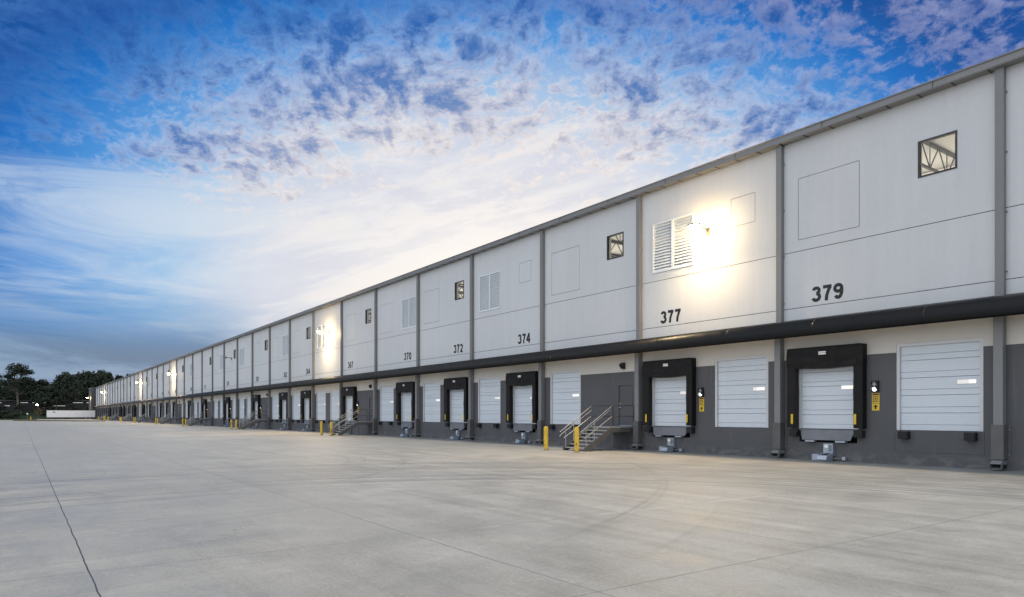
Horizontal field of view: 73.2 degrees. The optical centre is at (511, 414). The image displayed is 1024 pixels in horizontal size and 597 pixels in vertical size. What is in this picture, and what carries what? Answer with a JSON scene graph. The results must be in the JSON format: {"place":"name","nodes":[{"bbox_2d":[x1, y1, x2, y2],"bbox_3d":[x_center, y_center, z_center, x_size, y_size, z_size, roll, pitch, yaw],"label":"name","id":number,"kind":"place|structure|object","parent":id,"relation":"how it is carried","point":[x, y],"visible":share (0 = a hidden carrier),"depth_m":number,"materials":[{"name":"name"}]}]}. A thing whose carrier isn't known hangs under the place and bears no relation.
{"place":"outdoors","nodes":[
{"label":"outdoors","id":0,"kind":"place"},
{"bbox_2d":[0,399,87,418],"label":"hill","id":1,"kind":"structure","parent":0,"point":[24,415],"depth_m":327.80,"materials":[{"name":"green plant"}]},
{"bbox_2d":[0,388,6,396],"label":"gum tree","id":2,"kind":"object","parent":1,"relation":"on","point":[2,391],"visible":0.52,"depth_m":360.94,"materials":[{"name":"green plant"}]},
{"bbox_2d":[0,410,9,417],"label":"bush","id":3,"kind":"object","parent":1,"relation":"on","point":[3,413],"visible":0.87,"depth_m":321.07,"materials":[{"name":"green plant"}]},
{"bbox_2d":[3,395,13,401],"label":"gum tree","id":4,"kind":"object","parent":1,"relation":"on","point":[9,398],"visible":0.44,"depth_m":342.28,"materials":[{"name":"green plant"}]},
{"bbox_2d":[3,390,15,398],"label":"gum tree","id":5,"kind":"object","parent":1,"relation":"on","point":[9,393],"visible":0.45,"depth_m":352.96,"materials":[{"name":"green plant"}]},
{"bbox_2d":[5,413,20,418],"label":"bush","id":6,"kind":"object","parent":1,"relation":"on","point":[11,416],"visible":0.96,"depth_m":316.86,"materials":[{"name":"green plant"}]},
{"bbox_2d":[0,363,35,410],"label":"tall gum tree","id":7,"kind":"object","parent":1,"relation":"on","point":[22,385],"visible":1,"depth_m":336.62,"materials":[{"name":"green plant"}]},
{"bbox_2d":[12,394,28,404],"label":"gum tree","id":8,"kind":"object","parent":1,"relation":"on","point":[22,397],"visible":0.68,"depth_m":340.54,"materials":[{"name":"green plant"}]},
{"bbox_2d":[13,404,28,413],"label":"gum tree","id":9,"kind":"object","parent":1,"relation":"on","point":[19,406],"visible":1,"depth_m":330.69,"materials":[{"name":"green plant"}]},
{"bbox_2d":[21,384,40,397],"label":"gum tree","id":10,"kind":"object","parent":1,"relation":"on","point":[27,392],"visible":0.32,"depth_m":371.53,"materials":[{"name":"green plant"}]},
{"bbox_2d":[28,394,42,401],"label":"gum tree","id":11,"kind":"object","parent":1,"relation":"on","point":[33,398],"visible":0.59,"depth_m":340.48,"materials":[{"name":"green plant"}]},
{"bbox_2d":[34,387,48,393],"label":"gum tree","id":12,"kind":"object","parent":1,"relation":"on","point":[38,389],"visible":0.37,"depth_m":369.73,"materials":[{"name":"green plant"}]},
{"bbox_2d":[34,397,51,409],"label":"gum tree","id":13,"kind":"object","parent":1,"relation":"on","point":[38,401],"visible":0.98,"depth_m":337.40,"materials":[{"name":"green plant"}]},
{"bbox_2d":[35,379,50,385],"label":"gum tree","id":14,"kind":"object","parent":1,"relation":"on","point":[40,383],"visible":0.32,"depth_m":394.18,"materials":[{"name":"green plant"}]},
{"bbox_2d":[0,400,88,409],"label":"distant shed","id":15,"kind":"structure","parent":1,"relation":"on","point":[82,404],"depth_m":340.01,"materials":[{"name":"black"}]},
{"bbox_2d":[42,407,55,412],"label":"gum tree","id":16,"kind":"object","parent":1,"relation":"on","point":[45,411],"visible":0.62,"depth_m":325.23,"materials":[{"name":"green plant"}]},
{"bbox_2d":[43,385,55,394],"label":"gum tree","id":17,"kind":"object","parent":1,"relation":"on","point":[49,388],"visible":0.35,"depth_m":372.99,"materials":[{"name":"green plant"}]},
{"bbox_2d":[43,392,55,399],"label":"gum tree","id":18,"kind":"object","parent":1,"relation":"on","point":[50,395],"visible":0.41,"depth_m":352.43,"materials":[{"name":"green plant"}]},
{"bbox_2d":[49,397,62,409],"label":"gum tree","id":19,"kind":"object","parent":1,"relation":"on","point":[56,403],"visible":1,"depth_m":337.93,"materials":[{"name":"green plant"}]},
{"bbox_2d":[54,381,60,394],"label":"gum tree","id":20,"kind":"object","parent":1,"relation":"on","point":[58,383],"visible":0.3,"depth_m":369.67,"materials":[{"name":"green plant"}]},
{"bbox_2d":[51,371,70,384],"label":"gum tree","id":21,"kind":"object","parent":1,"relation":"on","point":[57,377],"visible":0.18,"depth_m":394.15,"materials":[{"name":"green plant"}]},
{"bbox_2d":[53,389,73,399],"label":"gum tree","id":22,"kind":"object","parent":1,"relation":"on","point":[56,391],"visible":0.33,"depth_m":354.46,"materials":[{"name":"green plant"}]},
{"bbox_2d":[55,389,75,402],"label":"gum tree","id":23,"kind":"object","parent":1,"relation":"on","point":[65,393],"visible":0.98,"depth_m":340.40,"materials":[{"name":"green plant"}]},
{"bbox_2d":[53,372,78,388],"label":"gum tree","id":24,"kind":"object","parent":1,"relation":"on","point":[59,378],"visible":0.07,"depth_m":391.98,"materials":[{"name":"green plant"}]},
{"bbox_2d":[56,374,79,388],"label":"gum tree","id":25,"kind":"object","parent":1,"relation":"on","point":[67,380],"visible":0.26,"depth_m":370.34,"materials":[{"name":"green plant"}]},
{"bbox_2d":[57,382,82,399],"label":"gum tree","id":26,"kind":"object","parent":1,"relation":"on","point":[66,386],"visible":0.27,"depth_m":355.70,"materials":[{"name":"green plant"}]},
{"bbox_2d":[63,404,78,409],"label":"gum tree","id":27,"kind":"object","parent":1,"relation":"on","point":[69,405],"visible":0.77,"depth_m":328.33,"materials":[{"name":"green plant"}]},
{"bbox_2d":[68,388,82,402],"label":"gum tree","id":28,"kind":"object","parent":1,"relation":"on","point":[76,394],"visible":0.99,"depth_m":341.46,"materials":[{"name":"green plant"}]},
{"bbox_2d":[69,380,86,399],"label":"gum tree","id":29,"kind":"object","parent":1,"relation":"on","point":[79,386],"visible":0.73,"depth_m":351.62,"materials":[{"name":"green plant"}]},
{"bbox_2d":[76,370,87,387],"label":"gum tree","id":30,"kind":"object","parent":1,"relation":"on","point":[81,376],"visible":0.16,"depth_m":392.40,"materials":[{"name":"green plant"}]},
{"bbox_2d":[72,377,97,399],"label":"gum tree","id":31,"kind":"object","parent":1,"relation":"on","point":[89,381],"visible":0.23,"depth_m":369.93,"materials":[{"name":"green plant"}]},
{"bbox_2d":[83,386,93,399],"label":"gum tree","id":32,"kind":"object","parent":1,"relation":"on","point":[85,396],"visible":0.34,"depth_m":356.40,"materials":[{"name":"green plant"}]},
{"bbox_2d":[83,370,96,380],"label":"gum tree","id":33,"kind":"object","parent":1,"relation":"on","point":[88,374],"visible":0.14,"depth_m":385.29,"materials":[{"name":"green plant"}]},
{"bbox_2d":[88,373,106,386],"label":"gum tree","id":34,"kind":"object","parent":1,"relation":"on","point":[100,377],"visible":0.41,"depth_m":373.90,"materials":[{"name":"green plant"}]},
{"bbox_2d":[96,369,113,380],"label":"gum tree","id":35,"kind":"object","parent":1,"relation":"on","point":[100,371],"visible":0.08,"depth_m":391.89,"materials":[{"name":"green plant"}]},
{"bbox_2d":[103,371,113,380],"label":"gum tree","id":36,"kind":"object","parent":1,"relation":"on","point":[108,375],"visible":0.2,"depth_m":389.53,"materials":[{"name":"green plant"}]},
{"bbox_2d":[0,419,933,466],"bbox_3d":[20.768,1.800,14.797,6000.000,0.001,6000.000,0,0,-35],"label":"ground","id":37,"kind":"structure","parent":0,"point":[36,419],"depth_m":269.52,"materials":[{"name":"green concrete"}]},
{"bbox_2d":[88,47,1023,471],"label":"warehouse","id":38,"kind":"structure","parent":37,"relation":"on","point":[810,287],"depth_m":30.16,"materials":[{"name":"grey paint"}]},
{"bbox_2d":[186,402,187,417],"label":"dock door","id":39,"kind":"structure","parent":38,"relation":"in","point":[186,402],"depth_m":130.78,"materials":[{"name":"metal"}]},
{"bbox_2d":[194,401,196,417],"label":"dock door","id":40,"kind":"structure","parent":38,"relation":"in","point":[195,402],"depth_m":124.03,"materials":[{"name":"metal"}]},
{"bbox_2d":[199,400,200,417],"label":"dock door","id":41,"kind":"structure","parent":38,"relation":"in","point":[199,400],"depth_m":121.07,"materials":[{"name":"metal"}]},
{"bbox_2d":[214,399,217,417],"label":"dock door","id":42,"kind":"structure","parent":38,"relation":"in","point":[215,400],"depth_m":110.89,"materials":[{"name":"metal"}]},
{"bbox_2d":[220,399,222,417],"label":"dock door","id":43,"kind":"structure","parent":38,"relation":"in","point":[221,400],"depth_m":107.97,"materials":[{"name":"metal"}]},
{"bbox_2d":[226,403,229,418],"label":"dock door","id":44,"kind":"structure","parent":38,"relation":"in","point":[226,403],"depth_m":104.88,"materials":[{"name":"metal"}]},
{"bbox_2d":[232,398,235,418],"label":"dock door","id":45,"kind":"structure","parent":38,"relation":"in","point":[233,399],"depth_m":101.84,"materials":[{"name":"metal"}]},
{"bbox_2d":[239,397,243,418],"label":"dock door","id":46,"kind":"structure","parent":38,"relation":"in","point":[241,399],"depth_m":98.19,"materials":[{"name":"metal"}]},
{"bbox_2d":[247,396,250,418],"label":"dock door","id":47,"kind":"structure","parent":38,"relation":"in","point":[248,398],"depth_m":94.84,"materials":[{"name":"metal"}]},
{"bbox_2d":[255,401,257,418],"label":"dock door","id":48,"kind":"structure","parent":38,"relation":"in","point":[256,402],"depth_m":91.95,"materials":[{"name":"metal"}]},
{"bbox_2d":[272,394,278,418],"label":"dock door","id":49,"kind":"structure","parent":38,"relation":"in","point":[275,398],"depth_m":85.10,"materials":[{"name":"metal"}]},
{"bbox_2d":[282,400,286,419],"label":"dock door","id":50,"kind":"structure","parent":38,"relation":"in","point":[283,401],"depth_m":82.24,"materials":[{"name":"metal"}]},
{"bbox_2d":[293,392,299,419],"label":"dock door","id":51,"kind":"structure","parent":38,"relation":"in","point":[296,396],"depth_m":78.61,"materials":[{"name":"metal"}]},
{"bbox_2d":[304,398,308,419],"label":"dock door","id":52,"kind":"structure","parent":38,"relation":"in","point":[306,400],"depth_m":75.85,"materials":[{"name":"metal"}]},
{"bbox_2d":[317,390,325,419],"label":"dock door","id":53,"kind":"structure","parent":38,"relation":"in","point":[321,395],"depth_m":72.08,"materials":[{"name":"metal"}]},
{"bbox_2d":[330,389,338,419],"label":"dock door","id":54,"kind":"structure","parent":38,"relation":"in","point":[334,394],"depth_m":69.08,"materials":[{"name":"metal"}]},
{"bbox_2d":[346,396,355,420],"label":"dock door","id":55,"kind":"structure","parent":38,"relation":"in","point":[349,399],"depth_m":65.94,"materials":[{"name":"metal"}]},
{"bbox_2d":[365,308,370,323],"bbox_3d":[-12.913,-8.890,62.139,0.120,1.276,1.236,0,0,-35],"label":"window","id":56,"kind":"structure","parent":38,"relation":"in","point":[370,308],"depth_m":62.56,"materials":[{"name":"brown metal"}]},
{"bbox_2d":[369,397,372,420],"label":"personnel door","id":57,"kind":"structure","parent":38,"relation":"in","point":[370,398],"depth_m":61.75,"materials":[{"name":"grey paint"}]},
{"bbox_2d":[380,385,393,420],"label":"dock door","id":58,"kind":"structure","parent":38,"relation":"in","point":[387,391],"depth_m":59.12,"materials":[{"name":"metal"}]},
{"bbox_2d":[400,429,411,436],"bbox_3d":[-8.602,1.435,55.448,0.653,0.650,1.260,0,0,-35],"label":"wheel restraint","id":59,"kind":"object","parent":38,"relation":"attached to","point":[406,434],"visible":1,"depth_m":55.36,"materials":[{"name":"metal"}]},
{"bbox_2d":[401,392,413,421],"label":"dock door","id":60,"kind":"structure","parent":38,"relation":"in","point":[405,397],"depth_m":56.21,"materials":[{"name":"metal"}]},
{"bbox_2d":[423,381,439,421],"bbox_3d":[-6.067,-0.986,52.625,0.150,3.096,2.736,0,0,-35],"label":"dock door","id":61,"kind":"structure","parent":38,"relation":"in","point":[431,390],"depth_m":52.77,"materials":[{"name":"metal"}]},
{"bbox_2d":[450,430,463,439],"bbox_3d":[-4.006,1.435,48.998,0.653,0.650,1.260,0,0,-35],"label":"wheel restraint","id":62,"kind":"object","parent":38,"relation":"attached to","point":[454,437],"visible":1,"depth_m":48.92,"materials":[{"name":"metal"}]},
{"bbox_2d":[450,389,466,422],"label":"dock door","id":63,"kind":"structure","parent":38,"relation":"in","point":[456,396],"depth_m":49.75,"materials":[{"name":"metal"}]},
{"bbox_2d":[455,280,463,299],"bbox_3d":[-3.722,-8.890,49.239,0.120,1.276,1.236,0,0,-35],"label":"window","id":64,"kind":"structure","parent":38,"relation":"in","point":[462,280],"depth_m":49.61,"materials":[{"name":"brown metal"}]},
{"bbox_2d":[478,376,499,422],"bbox_3d":[-1.471,-0.986,46.175,0.150,3.096,2.736,0,0,-35],"label":"dock door","id":65,"kind":"structure","parent":38,"relation":"in","point":[488,387],"depth_m":46.24,"materials":[{"name":"metal"}]},
{"bbox_2d":[515,433,530,443],"bbox_3d":[0.589,1.435,42.547,0.653,0.650,1.260,0,0,-35],"label":"wheel restraint","id":66,"kind":"object","parent":38,"relation":"attached to","point":[522,439],"visible":1,"depth_m":42.55,"materials":[{"name":"metal"}]},
{"bbox_2d":[513,385,535,423],"bbox_3d":[0.826,-0.836,42.950,0.150,2.796,2.436,0,0,-35],"label":"dock door","id":67,"kind":"structure","parent":38,"relation":"in","point":[522,395],"depth_m":43.20,"materials":[{"name":"metal"}]},
{"bbox_2d":[550,370,580,424],"bbox_3d":[3.124,-0.986,39.724,0.150,3.096,2.736,0,0,-35],"label":"dock door","id":68,"kind":"structure","parent":38,"relation":"in","point":[565,386],"depth_m":39.79,"materials":[{"name":"metal"}]},
{"bbox_2d":[607,231,623,259],"bbox_3d":[5.469,-8.890,36.338,0.120,1.276,1.236,0,0,-35],"label":"window","id":69,"kind":"structure","parent":38,"relation":"in","point":[622,233],"depth_m":36.27,"materials":[{"name":"brown metal"}]},
{"bbox_2d":[619,362,624,368],"bbox_3d":[5.702,-2.538,35.733,0.237,0.345,0.260,0,0,-35],"label":"door light","id":70,"kind":"object","parent":38,"relation":"attached to","point":[621,365],"visible":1,"depth_m":35.66,"materials":[{"name":"black paint"}]},
{"bbox_2d":[618,383,632,425],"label":"personnel door","id":71,"kind":"structure","parent":38,"relation":"in","point":[625,391],"depth_m":35.77,"materials":[{"name":"grey paint"}]},
{"bbox_2d":[659,438,682,451],"bbox_3d":[7.483,1.435,32.872,0.653,0.650,1.260,0,0,-35],"label":"wheel restraint","id":72,"kind":"object","parent":38,"relation":"attached to","point":[670,445],"visible":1,"depth_m":32.89,"materials":[{"name":"metal"}]},
{"bbox_2d":[652,376,690,426],"bbox_3d":[7.720,-0.836,33.274,0.150,2.796,2.436,0,0,-35],"label":"dock door","id":73,"kind":"structure","parent":38,"relation":"in","point":[668,394],"depth_m":33.41,"materials":[{"name":"metal"}]},
{"bbox_2d":[687,222,709,235],"bbox_3d":[8.451,-8.370,31.043,1.203,0.440,0.500,0,0,-35],"label":"wall floodlight","id":74,"kind":"object","parent":38,"relation":"attached to","point":[694,227],"depth_m":30.76,"materials":[{"name":"white metal"}]},
{"bbox_2d":[698,388,703,396],"bbox_3d":[8.645,-1.040,31.637,0.197,0.420,0.240,0,0,-35],"label":"dock signal light","id":75,"kind":"object","parent":38,"relation":"attached to","point":[700,392],"visible":1,"depth_m":31.59,"materials":[{"name":"black paint"}]},
{"bbox_2d":[699,397,703,410],"bbox_3d":[8.719,-0.480,31.690,0.016,0.640,0.270,0,0,-35],"label":"caution sign","id":76,"kind":"object","parent":38,"relation":"attached to","point":[701,403],"visible":1,"depth_m":31.69,"materials":[{"name":"yellow metal"}]},
{"bbox_2d":[715,355,767,427],"bbox_3d":[10.018,-0.986,30.049,0.150,3.096,2.736,0,0,-35],"label":"dock door","id":77,"kind":"structure","parent":38,"relation":"in","point":[741,383],"depth_m":30.04,"materials":[{"name":"metal"}]},
{"bbox_2d":[799,366,857,429],"bbox_3d":[12.316,-0.836,26.824,0.150,2.796,2.436,0,0,-35],"label":"dock door","id":78,"kind":"structure","parent":38,"relation":"in","point":[825,395],"depth_m":26.90,"materials":[{"name":"metal"}]},
{"bbox_2d":[812,443,846,460],"bbox_3d":[12.079,1.435,26.422,0.653,0.650,1.260,0,0,-35],"label":"wheel restraint","id":79,"kind":"object","parent":38,"relation":"attached to","point":[828,454],"visible":1,"depth_m":26.43,"materials":[{"name":"metal"}]},
{"bbox_2d":[871,381,878,391],"bbox_3d":[13.241,-1.040,25.187,0.197,0.420,0.240,0,0,-35],"label":"dock signal light","id":80,"kind":"object","parent":38,"relation":"attached to","point":[874,386],"visible":1,"depth_m":25.16,"materials":[{"name":"black paint"}]},
{"bbox_2d":[872,393,879,410],"bbox_3d":[13.314,-0.480,25.239,0.016,0.640,0.270,0,0,-35],"label":"caution sign","id":81,"kind":"object","parent":38,"relation":"attached to","point":[875,401],"visible":1,"depth_m":25.23,"materials":[{"name":"yellow metal"}]},
{"bbox_2d":[918,130,956,177],"bbox_3d":[14.559,-8.890,23.580,0.120,1.276,1.236,0,0,-35],"label":"window","id":82,"kind":"structure","parent":38,"relation":"in","point":[952,132],"depth_m":23.63,"materials":[{"name":"brown metal"}]},
{"bbox_2d":[897,337,982,431],"bbox_3d":[14.613,-0.986,23.599,0.150,3.096,2.736,0,0,-35],"label":"dock door","id":83,"kind":"structure","parent":38,"relation":"in","point":[940,383],"depth_m":23.54,"materials":[{"name":"metal"}]},
{"bbox_2d":[0,419,1023,596],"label":"concrete yard","id":84,"kind":"structure","parent":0,"point":[100,508],"depth_m":11.47,"materials":[{"name":"grey concrete"}]},
{"bbox_2d":[34,407,41,418],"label":"dry shrub tree","id":85,"kind":"object","parent":84,"relation":"on","point":[37,410],"visible":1,"depth_m":261.80,"materials":[{"name":"brown plant"}]},
{"bbox_2d":[13,420,93,420],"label":"kerbed island","id":86,"kind":"structure","parent":84,"relation":"on","point":[53,420],"depth_m":199.29,"materials":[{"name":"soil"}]},
{"bbox_2d":[47,410,94,418],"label":"semi trailer","id":87,"kind":"object","parent":84,"relation":"on","point":[84,414],"visible":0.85,"depth_m":274.61,"materials":[{"name":"metal"}]},
{"bbox_2d":[122,413,136,421],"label":"steel stair","id":88,"kind":"object","parent":84,"relation":"on","point":[128,418],"visible":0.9,"depth_m":182.52,"materials":[{"name":"grey metal"}]},
{"bbox_2d":[136,413,154,422],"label":"steel stair","id":89,"kind":"object","parent":84,"relation":"on","point":[146,418],"visible":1,"depth_m":160.31,"materials":[{"name":"grey metal"}]},
{"bbox_2d":[159,412,179,423],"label":"steel stair","id":90,"kind":"object","parent":84,"relation":"on","point":[167,420],"visible":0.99,"depth_m":134.64,"materials":[{"name":"grey metal"}]},
{"bbox_2d":[187,414,209,425],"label":"steel stair","id":91,"kind":"object","parent":84,"relation":"on","point":[195,422],"visible":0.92,"depth_m":111.71,"materials":[{"name":"grey metal"}]},
{"bbox_2d":[238,411,267,428],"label":"steel stair","id":92,"kind":"object","parent":84,"relation":"on","point":[248,424],"visible":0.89,"depth_m":86.18,"materials":[{"name":"grey metal"}]},
{"bbox_2d":[320,421,322,434],"bbox_3d":[-16.681,1.168,60.379,0.336,1.204,0.336,0,0,-35],"label":"bollard","id":93,"kind":"object","parent":84,"relation":"on","point":[321,427],"visible":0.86,"depth_m":60.29,"materials":[{"name":"metal"}]},
{"bbox_2d":[330,422,332,435],"bbox_3d":[-15.317,1.168,58.465,0.336,1.204,0.336,0,0,-35],"label":"bollard","id":94,"kind":"object","parent":84,"relation":"on","point":[331,428],"visible":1,"depth_m":58.36,"materials":[{"name":"metal"}]},
{"bbox_2d":[328,409,372,435],"bbox_3d":[-14.116,0.639,60.573,3.678,2.261,1.660,0,0,-35],"label":"steel stair","id":95,"kind":"object","parent":84,"relation":"on","point":[339,431],"visible":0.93,"depth_m":60.25,"materials":[{"name":"grey metal"}]},
{"bbox_2d":[544,426,547,449],"bbox_3d":[1.702,1.168,34.577,0.336,1.204,0.336,0,0,-35],"label":"bollard","id":96,"kind":"object","parent":84,"relation":"on","point":[545,437],"visible":0.99,"depth_m":34.49,"materials":[{"name":"yellow metal"}]},
{"bbox_2d":[574,427,578,451],"bbox_3d":[3.066,1.168,32.663,0.336,1.204,0.336,0,0,-35],"label":"bollard","id":97,"kind":"object","parent":84,"relation":"on","point":[576,439],"visible":1,"depth_m":32.57,"materials":[{"name":"metal"}]},
{"bbox_2d":[560,405,632,451],"bbox_3d":[4.266,0.639,34.772,3.678,2.261,1.660,0,0,-35],"label":"steel stair","id":98,"kind":"object","parent":84,"relation":"on","point":[608,430],"visible":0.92,"depth_m":34.51,"materials":[{"name":"grey metal"}]},
{"bbox_2d":[0,0,1023,386],"label":"sky","id":99,"kind":"structure","parent":0,"point":[178,178],"materials":[{"name":"blue"}]}
]}

